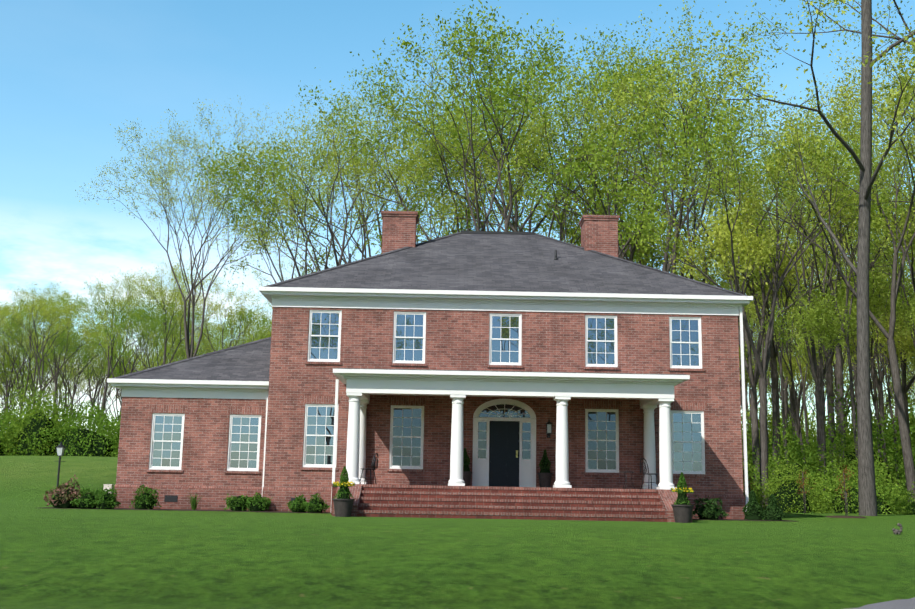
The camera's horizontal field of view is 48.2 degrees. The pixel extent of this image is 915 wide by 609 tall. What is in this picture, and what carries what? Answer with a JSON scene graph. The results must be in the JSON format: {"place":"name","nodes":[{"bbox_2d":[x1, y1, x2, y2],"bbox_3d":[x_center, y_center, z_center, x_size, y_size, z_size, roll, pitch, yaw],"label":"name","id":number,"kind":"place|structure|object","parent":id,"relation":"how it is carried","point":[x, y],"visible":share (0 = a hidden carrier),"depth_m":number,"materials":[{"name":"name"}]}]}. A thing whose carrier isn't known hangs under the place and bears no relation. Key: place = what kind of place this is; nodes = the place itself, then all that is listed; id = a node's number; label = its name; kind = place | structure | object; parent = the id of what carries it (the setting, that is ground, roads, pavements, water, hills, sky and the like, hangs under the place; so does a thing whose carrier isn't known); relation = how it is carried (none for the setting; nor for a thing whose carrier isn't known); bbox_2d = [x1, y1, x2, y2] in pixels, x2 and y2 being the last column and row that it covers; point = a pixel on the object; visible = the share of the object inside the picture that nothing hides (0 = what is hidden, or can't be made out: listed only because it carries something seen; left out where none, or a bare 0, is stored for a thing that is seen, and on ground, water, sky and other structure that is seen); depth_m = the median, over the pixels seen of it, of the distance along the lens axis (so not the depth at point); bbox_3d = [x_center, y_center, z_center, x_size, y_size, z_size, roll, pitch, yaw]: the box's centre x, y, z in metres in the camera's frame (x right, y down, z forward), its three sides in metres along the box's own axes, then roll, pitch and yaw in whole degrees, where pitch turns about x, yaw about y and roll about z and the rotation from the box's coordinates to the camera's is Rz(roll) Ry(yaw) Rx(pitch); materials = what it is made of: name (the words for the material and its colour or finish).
{"place":"outdoors","nodes":[
{"label":"outdoors","id":0,"kind":"place"},
{"bbox_2d":[107,211,752,521],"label":"house","id":1,"kind":"structure","parent":0,"point":[459,340],"depth_m":31.95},
{"bbox_2d":[111,232,746,380],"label":"house roof","id":2,"kind":"structure","parent":1,"relation":"attached to","point":[490,262],"depth_m":33.99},
{"bbox_2d":[115,307,744,517],"bbox_3d":[-0.860,2.829,30.056,19.450,6.400,4.750,1,-10,0],"label":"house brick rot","id":3,"kind":"object","parent":1,"relation":"attached to","point":[669,497],"visible":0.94,"depth_m":28.47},
{"bbox_2d":[164,231,714,505],"bbox_3d":[-0.510,1.311,33.589,17.000,10.410,9.160,1,-10,0],"label":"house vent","id":4,"kind":"object","parent":1,"relation":"attached to","point":[498,232],"visible":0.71,"depth_m":31.74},
{"bbox_2d":[331,487,666,521],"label":"brick steps","id":5,"kind":"structure","parent":1,"relation":"attached to","point":[334,489],"depth_m":27.83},
{"bbox_2d":[392,404,615,468],"bbox_3d":[1.454,4.065,31.709,6.906,1.948,0.022,1,-10,0],"label":"window glass","id":6,"kind":"object","parent":1,"relation":"attached to","point":[403,445],"visible":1,"depth_m":31.71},
{"bbox_2d":[489,421,519,486],"bbox_3d":[1.444,4.610,31.610,0.930,2.005,0.054,1,-10,0],"label":"house door","id":7,"kind":"structure","parent":1,"relation":"attached to","point":[503,448],"depth_m":31.59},
{"bbox_2d":[0,455,914,608],"bbox_3d":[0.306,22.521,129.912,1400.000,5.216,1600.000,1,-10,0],"label":"ground","id":8,"kind":"structure","parent":0,"point":[53,558],"depth_m":18.14,"materials":[{"name":"green plant"}]},
{"bbox_2d":[0,409,31,455],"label":"bush","id":9,"kind":"object","parent":8,"relation":"on","point":[2,452],"visible":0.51,"depth_m":64.28,"materials":[{"name":"green plant"}]},
{"bbox_2d":[0,324,52,379],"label":"tree","id":10,"kind":"object","parent":8,"relation":"on","point":[1,351],"visible":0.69,"depth_m":149.86,"materials":[{"name":"green plant"}]},
{"bbox_2d":[0,300,68,422],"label":"tree","id":11,"kind":"object","parent":8,"relation":"on","point":[7,396],"visible":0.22,"depth_m":158.62,"materials":[{"name":"green plant"}]},
{"bbox_2d":[0,380,69,454],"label":"bush","id":12,"kind":"object","parent":8,"relation":"on","point":[23,395],"visible":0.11,"depth_m":68.52,"materials":[{"name":"green plant"}]},
{"bbox_2d":[0,342,74,420],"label":"tree","id":13,"kind":"object","parent":8,"relation":"on","point":[7,359],"visible":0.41,"depth_m":171.42,"materials":[{"name":"green plant"}]},
{"bbox_2d":[0,353,81,412],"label":"tree","id":14,"kind":"object","parent":8,"relation":"on","point":[24,386],"visible":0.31,"depth_m":177.62,"materials":[{"name":"green plant"}]},
{"bbox_2d":[0,371,87,455],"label":"bush","id":15,"kind":"object","parent":8,"relation":"on","point":[37,420],"visible":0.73,"depth_m":65.01,"materials":[{"name":"green plant"}]},
{"bbox_2d":[0,281,93,410],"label":"tree","id":16,"kind":"object","parent":8,"relation":"on","point":[23,306],"visible":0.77,"depth_m":140.90,"materials":[{"name":"green plant"}]},
{"bbox_2d":[0,299,102,419],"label":"tree","id":17,"kind":"object","parent":8,"relation":"on","point":[24,338],"visible":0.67,"depth_m":147.71,"materials":[{"name":"green plant"}]},
{"bbox_2d":[0,285,109,413],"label":"tree","id":18,"kind":"object","parent":8,"relation":"on","point":[65,302],"visible":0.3,"depth_m":159.32,"materials":[{"name":"green plant"}]},
{"bbox_2d":[0,281,126,411],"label":"tree","id":19,"kind":"object","parent":8,"relation":"on","point":[32,304],"visible":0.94,"depth_m":132.50,"materials":[{"name":"green plant"}]},
{"bbox_2d":[21,323,123,425],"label":"tree","id":20,"kind":"object","parent":8,"relation":"on","point":[75,386],"visible":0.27,"depth_m":167.27,"materials":[{"name":"green plant"}]},
{"bbox_2d":[26,399,120,456],"bbox_3d":[-23.811,9.107,65.854,7.419,5.953,6.880,-2,-11,16],"label":"bush","id":21,"kind":"object","parent":8,"relation":"on","point":[75,441],"visible":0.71,"depth_m":64.71,"materials":[{"name":"green plant"}]},
{"bbox_2d":[19,321,134,437],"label":"tree","id":22,"kind":"object","parent":8,"relation":"on","point":[89,357],"visible":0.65,"depth_m":152.61,"materials":[{"name":"green plant"}]},
{"bbox_2d":[52,310,145,429],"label":"tree","id":23,"kind":"object","parent":8,"relation":"on","point":[94,398],"visible":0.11,"depth_m":185.47,"materials":[{"name":"green plant"}]},
{"bbox_2d":[43,281,178,433],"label":"tree","id":24,"kind":"object","parent":8,"relation":"on","point":[137,318],"visible":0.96,"depth_m":131.87,"materials":[{"name":"green plant"}]},
{"bbox_2d":[75,286,164,401],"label":"tree","id":25,"kind":"object","parent":8,"relation":"on","point":[120,366],"visible":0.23,"depth_m":156.79,"materials":[{"name":"green plant"}]},
{"bbox_2d":[85,269,170,430],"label":"tree","id":26,"kind":"object","parent":8,"relation":"on","point":[120,303],"visible":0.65,"depth_m":139.88,"materials":[{"name":"green plant"}]},
{"bbox_2d":[80,278,230,370],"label":"tree","id":27,"kind":"object","parent":8,"relation":"on","point":[150,330],"visible":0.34,"depth_m":141.56,"materials":[{"name":"green plant"}]},
{"bbox_2d":[125,326,217,373],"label":"tree","id":28,"kind":"object","parent":8,"relation":"on","point":[170,356],"visible":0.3,"depth_m":158.50,"materials":[{"name":"green plant"}]},
{"bbox_2d":[126,258,235,364],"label":"tree","id":29,"kind":"object","parent":8,"relation":"on","point":[172,296],"visible":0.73,"depth_m":131.98,"materials":[{"name":"green plant"}]},
{"bbox_2d":[75,95,318,357],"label":"bare tree","id":30,"kind":"object","parent":8,"relation":"on","point":[189,351],"visible":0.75,"depth_m":65.97,"materials":[{"name":"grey plant"}]},
{"bbox_2d":[144,292,271,365],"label":"tree","id":31,"kind":"object","parent":8,"relation":"on","point":[229,326],"visible":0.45,"depth_m":137.63,"materials":[{"name":"green plant"}]},
{"bbox_2d":[170,304,263,355],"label":"tree","id":32,"kind":"object","parent":8,"relation":"on","point":[217,337],"visible":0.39,"depth_m":151.13,"materials":[{"name":"green plant"}]},
{"bbox_2d":[166,279,270,353],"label":"tree","id":33,"kind":"object","parent":8,"relation":"on","point":[230,318],"visible":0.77,"depth_m":131.92,"materials":[{"name":"green plant"}]},
{"bbox_2d":[189,117,470,285],"bbox_3d":[-8.159,0.238,64.042,16.734,24.260,17.870,2,-10,-7],"label":"green tree","id":34,"kind":"object","parent":8,"relation":"on","point":[243,191],"visible":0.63,"depth_m":61.32,"materials":[{"name":"green plant"}]},
{"bbox_2d":[332,466,354,516],"bbox_3d":[-2.996,4.918,26.976,0.603,1.326,0.618,1,-10,0],"label":"potted plant","id":35,"kind":"object","parent":8,"relation":"on","point":[343,503],"visible":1,"depth_m":26.80,"materials":[{"name":"green plant"}]},
{"bbox_2d":[229,99,470,270],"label":"tree","id":36,"kind":"object","parent":8,"relation":"on","point":[356,186],"visible":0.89,"depth_m":56.86,"materials":[{"name":"green plant"}]},
{"bbox_2d":[201,83,498,272],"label":"tree","id":37,"kind":"object","parent":8,"relation":"on","point":[397,199],"visible":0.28,"depth_m":66.44,"materials":[{"name":"green plant"}]},
{"bbox_2d":[223,70,508,268],"bbox_3d":[-4.418,-1.573,63.058,22.103,27.426,14.915,5,-9,-32],"label":"tree","id":38,"kind":"object","parent":8,"relation":"on","point":[351,153],"visible":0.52,"depth_m":61.39,"materials":[{"name":"green plant"}]},
{"bbox_2d":[42,507,789,520],"bbox_3d":[-1.230,6.288,30.711,22.500,0.001,2.130,1,-10,0],"label":"mulch bed","id":39,"kind":"object","parent":8,"relation":"on","point":[327,512],"visible":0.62,"depth_m":30.51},
{"bbox_2d":[43,475,82,507],"bbox_3d":[-11.775,5.686,30.800,1.393,1.168,1.411,1,-10,0],"label":"shrub","id":40,"kind":"object","parent":39,"relation":"on","point":[63,496],"visible":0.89,"depth_m":30.49,"materials":[{"name":"pink plant"}]},
{"bbox_2d":[69,484,100,508],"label":"shrub","id":41,"kind":"object","parent":39,"relation":"on","point":[86,500],"visible":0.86,"depth_m":30.25,"materials":[{"name":"green plant"}]},
{"bbox_2d":[91,486,120,508],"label":"shrub","id":42,"kind":"object","parent":39,"relation":"on","point":[106,500],"visible":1,"depth_m":30.26,"materials":[{"name":"green plant"}]},
{"bbox_2d":[129,484,161,509],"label":"shrub","id":43,"kind":"object","parent":39,"relation":"on","point":[145,499],"visible":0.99,"depth_m":30.72,"materials":[{"name":"green plant"}]},
{"bbox_2d":[224,494,251,510],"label":"shrub","id":44,"kind":"object","parent":39,"relation":"on","point":[237,503],"visible":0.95,"depth_m":30.66,"materials":[{"name":"green plant"}]},
{"bbox_2d":[245,491,272,510],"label":"shrub","id":45,"kind":"object","parent":39,"relation":"on","point":[259,502],"visible":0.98,"depth_m":30.63,"materials":[{"name":"green plant"}]},
{"bbox_2d":[302,493,329,512],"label":"shrub","id":46,"kind":"object","parent":39,"relation":"on","point":[315,505],"visible":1,"depth_m":30.09,"materials":[{"name":"green plant"}]},
{"bbox_2d":[692,495,728,519],"bbox_3d":[7.484,6.094,30.375,1.043,0.835,1.016,-7,-13,39],"label":"shrub","id":47,"kind":"object","parent":39,"relation":"on","point":[708,511],"visible":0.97,"depth_m":30.19,"materials":[{"name":"green plant"}]},
{"bbox_2d":[742,490,763,519],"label":"cone shrub","id":48,"kind":"object","parent":39,"relation":"on","point":[751,511],"visible":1,"depth_m":30.60,"materials":[{"name":"green plant"}]},
{"bbox_2d":[762,494,784,519],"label":"cone shrub","id":49,"kind":"object","parent":39,"relation":"on","point":[771,510],"visible":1,"depth_m":30.42,"materials":[{"name":"green plant"}]},
{"bbox_2d":[365,54,593,238],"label":"tree","id":50,"kind":"object","parent":8,"relation":"on","point":[478,195],"visible":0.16,"depth_m":67.09,"materials":[{"name":"green plant"}]},
{"bbox_2d":[283,0,715,253],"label":"tree","id":51,"kind":"object","parent":8,"relation":"on","point":[473,50],"visible":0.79,"depth_m":54.46,"materials":[{"name":"green plant"}]},
{"bbox_2d":[368,17,698,236],"bbox_3d":[1.976,-2.704,59.543,20.020,28.699,16.997,-9,-14,43],"label":"tree","id":52,"kind":"object","parent":8,"relation":"on","point":[446,174],"visible":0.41,"depth_m":60.12,"materials":[{"name":"green plant"}]},
{"bbox_2d":[383,23,711,244],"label":"tree","id":53,"kind":"object","parent":8,"relation":"on","point":[469,105],"visible":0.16,"depth_m":67.33,"materials":[{"name":"green plant"}]},
{"bbox_2d":[366,43,766,257],"bbox_3d":[4.543,-1.057,52.492,17.421,23.100,18.697,3,-10,-12],"label":"tree","id":54,"kind":"object","parent":8,"relation":"on","point":[581,177],"visible":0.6,"depth_m":51.27,"materials":[{"name":"green plant"}]},
{"bbox_2d":[378,36,782,261],"bbox_3d":[8.602,-2.057,65.311,22.635,29.980,21.217,-6,-12,34],"label":"tree","id":55,"kind":"object","parent":8,"relation":"on","point":[611,80],"visible":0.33,"depth_m":61.73,"materials":[{"name":"green plant"}]},
{"bbox_2d":[508,68,722,279],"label":"tree","id":56,"kind":"object","parent":8,"relation":"on","point":[574,239],"visible":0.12,"depth_m":65.99,"materials":[{"name":"green plant"}]},
{"bbox_2d":[450,0,826,271],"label":"tree","id":57,"kind":"object","parent":8,"relation":"on","point":[666,265],"visible":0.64,"depth_m":54.86,"materials":[{"name":"green plant"}]},
{"bbox_2d":[613,209,680,272],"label":"tree","id":58,"kind":"object","parent":8,"relation":"on","point":[646,245],"visible":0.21,"depth_m":66.57,"materials":[{"name":"green plant"}]},
{"bbox_2d":[469,17,842,276],"bbox_3d":[9.129,-1.883,53.806,17.805,25.357,16.352,8,-12,-33],"label":"tree","id":59,"kind":"object","parent":8,"relation":"on","point":[663,92],"visible":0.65,"depth_m":52.86,"materials":[{"name":"green plant"}]},
{"bbox_2d":[540,139,810,290],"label":"tree","id":60,"kind":"object","parent":8,"relation":"on","point":[660,221],"visible":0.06,"depth_m":70.07,"materials":[{"name":"green plant"}]},
{"bbox_2d":[518,67,845,282],"bbox_3d":[12.472,-0.797,65.822,19.238,27.702,17.458,6,-11,-26],"label":"tree","id":61,"kind":"object","parent":8,"relation":"on","point":[706,268],"visible":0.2,"depth_m":64.98,"materials":[{"name":"green plant"}]},
{"bbox_2d":[671,472,693,522],"bbox_3d":[5.937,5.092,27.057,0.624,1.320,0.604,1,-10,0],"label":"potted plant","id":62,"kind":"object","parent":8,"relation":"on","point":[682,507],"visible":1,"depth_m":26.88,"materials":[{"name":"green plant"}]},
{"bbox_2d":[620,204,753,286],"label":"tree","id":63,"kind":"object","parent":8,"relation":"on","point":[650,246],"visible":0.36,"depth_m":63.14,"materials":[{"name":"green plant"}]},
{"bbox_2d":[669,182,781,504],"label":"tree","id":64,"kind":"object","parent":8,"relation":"on","point":[747,248],"visible":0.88,"depth_m":47.00,"materials":[{"name":"green plant"}]},
{"bbox_2d":[574,59,908,507],"bbox_3d":[12.055,-0.327,48.128,15.536,20.301,14.513,7,-12,-32],"label":"tree","id":65,"kind":"object","parent":8,"relation":"on","point":[725,139],"visible":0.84,"depth_m":47.06,"materials":[{"name":"green plant"}]},
{"bbox_2d":[701,229,809,469],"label":"tree","id":66,"kind":"object","parent":8,"relation":"on","point":[791,272],"visible":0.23,"depth_m":67.28,"materials":[{"name":"green plant"}]},
{"bbox_2d":[720,269,802,444],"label":"tree","id":67,"kind":"object","parent":8,"relation":"on","point":[746,399],"visible":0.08,"depth_m":92.15,"materials":[{"name":"green plant"}]},
{"bbox_2d":[676,171,855,454],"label":"tree","id":68,"kind":"object","parent":8,"relation":"on","point":[760,306],"visible":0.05,"depth_m":88.63,"materials":[{"name":"green plant"}]},
{"bbox_2d":[618,98,914,486],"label":"tree","id":69,"kind":"object","parent":8,"relation":"on","point":[754,411],"visible":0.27,"depth_m":60.39,"materials":[{"name":"green plant"}]},
{"bbox_2d":[644,94,911,477],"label":"tree","id":70,"kind":"object","parent":8,"relation":"on","point":[775,393],"visible":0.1,"depth_m":66.35,"materials":[{"name":"green plant"}]},
{"bbox_2d":[710,210,845,463],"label":"tree","id":71,"kind":"object","parent":8,"relation":"on","point":[779,358],"visible":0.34,"depth_m":62.11,"materials":[{"name":"green plant"}]},
{"bbox_2d":[705,225,856,445],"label":"tree","id":72,"kind":"object","parent":8,"relation":"on","point":[785,383],"visible":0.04,"depth_m":93.49,"materials":[{"name":"green plant"}]},
{"bbox_2d":[657,0,914,515],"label":"tree","id":73,"kind":"object","parent":8,"relation":"on","point":[867,499],"visible":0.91,"depth_m":40.92,"materials":[{"name":"grey plant"}]},
{"bbox_2d":[745,262,833,448],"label":"tree","id":74,"kind":"object","parent":8,"relation":"on","point":[803,383],"visible":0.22,"depth_m":86.38,"materials":[{"name":"green plant"}]},
{"bbox_2d":[669,30,914,500],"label":"tree","id":75,"kind":"object","parent":8,"relation":"on","point":[909,468],"visible":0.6,"depth_m":47.34,"materials":[{"name":"green plant"}]},
{"bbox_2d":[755,449,841,513],"bbox_3d":[14.660,8.553,44.932,3.722,4.491,3.774,-5,-12,32],"label":"bush","id":76,"kind":"object","parent":8,"relation":"on","point":[788,495],"visible":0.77,"depth_m":44.53,"materials":[{"name":"green plant"}]},
{"bbox_2d":[714,176,884,455],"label":"tree","id":77,"kind":"object","parent":8,"relation":"on","point":[796,296],"visible":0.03,"depth_m":84.47,"materials":[{"name":"green plant"}]},
{"bbox_2d":[768,351,835,417],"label":"tree","id":78,"kind":"object","parent":8,"relation":"on","point":[803,366],"visible":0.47,"depth_m":89.02,"materials":[{"name":"green plant"}]},
{"bbox_2d":[752,417,857,509],"bbox_3d":[17.273,9.333,51.603,5.391,7.176,5.316,1,-10,2],"label":"bush","id":79,"kind":"object","parent":8,"relation":"on","point":[801,458],"visible":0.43,"depth_m":51.40,"materials":[{"name":"green plant"}]},
{"bbox_2d":[698,84,914,506],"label":"tree","id":80,"kind":"object","parent":8,"relation":"on","point":[817,375],"visible":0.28,"depth_m":55.26,"materials":[{"name":"green plant"}]},
{"bbox_2d":[759,284,856,510],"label":"tree","id":81,"kind":"object","parent":8,"relation":"on","point":[813,324],"visible":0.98,"depth_m":52.53,"materials":[{"name":"green plant"}]},
{"bbox_2d":[705,111,914,461],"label":"tree","id":82,"kind":"object","parent":8,"relation":"on","point":[839,367],"visible":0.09,"depth_m":62.34,"materials":[{"name":"green plant"}]},
{"bbox_2d":[706,135,914,473],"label":"tree","id":83,"kind":"object","parent":8,"relation":"on","point":[830,408],"visible":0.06,"depth_m":68.01,"materials":[{"name":"green plant"}]},
{"bbox_2d":[739,278,884,444],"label":"tree","id":84,"kind":"object","parent":8,"relation":"on","point":[794,416],"visible":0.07,"depth_m":100.79,"materials":[{"name":"green plant"}]},
{"bbox_2d":[719,0,914,63],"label":"tree","id":85,"kind":"object","parent":8,"relation":"on","point":[854,31],"visible":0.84,"depth_m":48.28,"materials":[{"name":"green plant"}]},
{"bbox_2d":[754,237,907,416],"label":"tree","id":86,"kind":"object","parent":8,"relation":"on","point":[834,366],"visible":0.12,"depth_m":87.84,"materials":[{"name":"green plant"}]},
{"bbox_2d":[754,153,913,466],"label":"tree","id":87,"kind":"object","parent":8,"relation":"on","point":[849,359],"visible":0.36,"depth_m":55.56,"materials":[{"name":"green plant"}]},
{"bbox_2d":[790,311,877,469],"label":"tree","id":88,"kind":"object","parent":8,"relation":"on","point":[802,348],"visible":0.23,"depth_m":79.53,"materials":[{"name":"green plant"}]},
{"bbox_2d":[758,145,914,445],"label":"tree","id":89,"kind":"object","parent":8,"relation":"on","point":[907,387],"visible":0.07,"depth_m":76.07,"materials":[{"name":"green plant"}]},
{"bbox_2d":[790,276,889,473],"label":"tree","id":90,"kind":"object","parent":8,"relation":"on","point":[871,389],"visible":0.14,"depth_m":68.46,"materials":[{"name":"green plant"}]},
{"bbox_2d":[767,47,914,230],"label":"tree","id":91,"kind":"object","parent":8,"relation":"on","point":[847,85],"visible":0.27,"depth_m":65.22,"materials":[{"name":"green plant"}]},
{"bbox_2d":[794,12,914,255],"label":"tree","id":92,"kind":"object","parent":8,"relation":"on","point":[885,62],"visible":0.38,"depth_m":49.58,"materials":[{"name":"green plant"}]},
{"bbox_2d":[813,419,897,510],"bbox_3d":[20.496,9.552,52.916,4.390,7.158,4.407,6,-11,-27],"label":"bush","id":93,"kind":"object","parent":8,"relation":"on","point":[845,455],"visible":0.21,"depth_m":52.95,"materials":[{"name":"green plant"}]},
{"bbox_2d":[804,455,914,514],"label":"bush","id":94,"kind":"object","parent":8,"relation":"on","point":[883,506],"visible":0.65,"depth_m":45.04,"materials":[{"name":"green plant"}]},
{"bbox_2d":[809,384,914,510],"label":"bush","id":95,"kind":"object","parent":8,"relation":"on","point":[897,473],"visible":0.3,"depth_m":56.19,"materials":[{"name":"green plant"}]},
{"bbox_2d":[811,213,913,457],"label":"tree","id":96,"kind":"object","parent":8,"relation":"on","point":[872,369],"visible":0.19,"depth_m":65.95,"materials":[{"name":"green plant"}]},
{"bbox_2d":[815,69,914,291],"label":"tree","id":97,"kind":"object","parent":8,"relation":"on","point":[908,229],"visible":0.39,"depth_m":51.96,"materials":[{"name":"green plant"}]},
{"bbox_2d":[827,261,912,363],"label":"tree","id":98,"kind":"object","parent":8,"relation":"on","point":[888,282],"visible":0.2,"depth_m":71.07,"materials":[{"name":"green plant"}]},
{"bbox_2d":[826,265,914,370],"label":"tree","id":99,"kind":"object","parent":8,"relation":"on","point":[872,310],"visible":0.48,"depth_m":58.78,"materials":[{"name":"green plant"}]},
{"bbox_2d":[841,305,914,487],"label":"tree","id":100,"kind":"object","parent":8,"relation":"on","point":[898,345],"visible":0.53,"depth_m":62.74,"materials":[{"name":"green plant"}]},
{"bbox_2d":[847,173,914,346],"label":"tree","id":101,"kind":"object","parent":8,"relation":"on","point":[874,229],"visible":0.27,"depth_m":60.23,"materials":[{"name":"green plant"}]},
{"bbox_2d":[873,412,914,479],"bbox_3d":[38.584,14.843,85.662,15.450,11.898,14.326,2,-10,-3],"label":"bush","id":102,"kind":"object","parent":8,"relation":"on","point":[911,431],"visible":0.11,"depth_m":84.71,"materials":[{"name":"green plant"}]},
{"bbox_2d":[887,269,914,340],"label":"tree","id":103,"kind":"object","parent":8,"relation":"on","point":[912,311],"visible":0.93,"depth_m":58.23,"materials":[{"name":"green plant"}]},
{"bbox_2d":[0,0,914,438],"label":"sky","id":104,"kind":"structure","parent":0,"point":[70,70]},
{"bbox_2d":[846,597,914,608],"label":"driveway","id":105,"kind":"structure","parent":0,"point":[902,604],"depth_m":15.55,"materials":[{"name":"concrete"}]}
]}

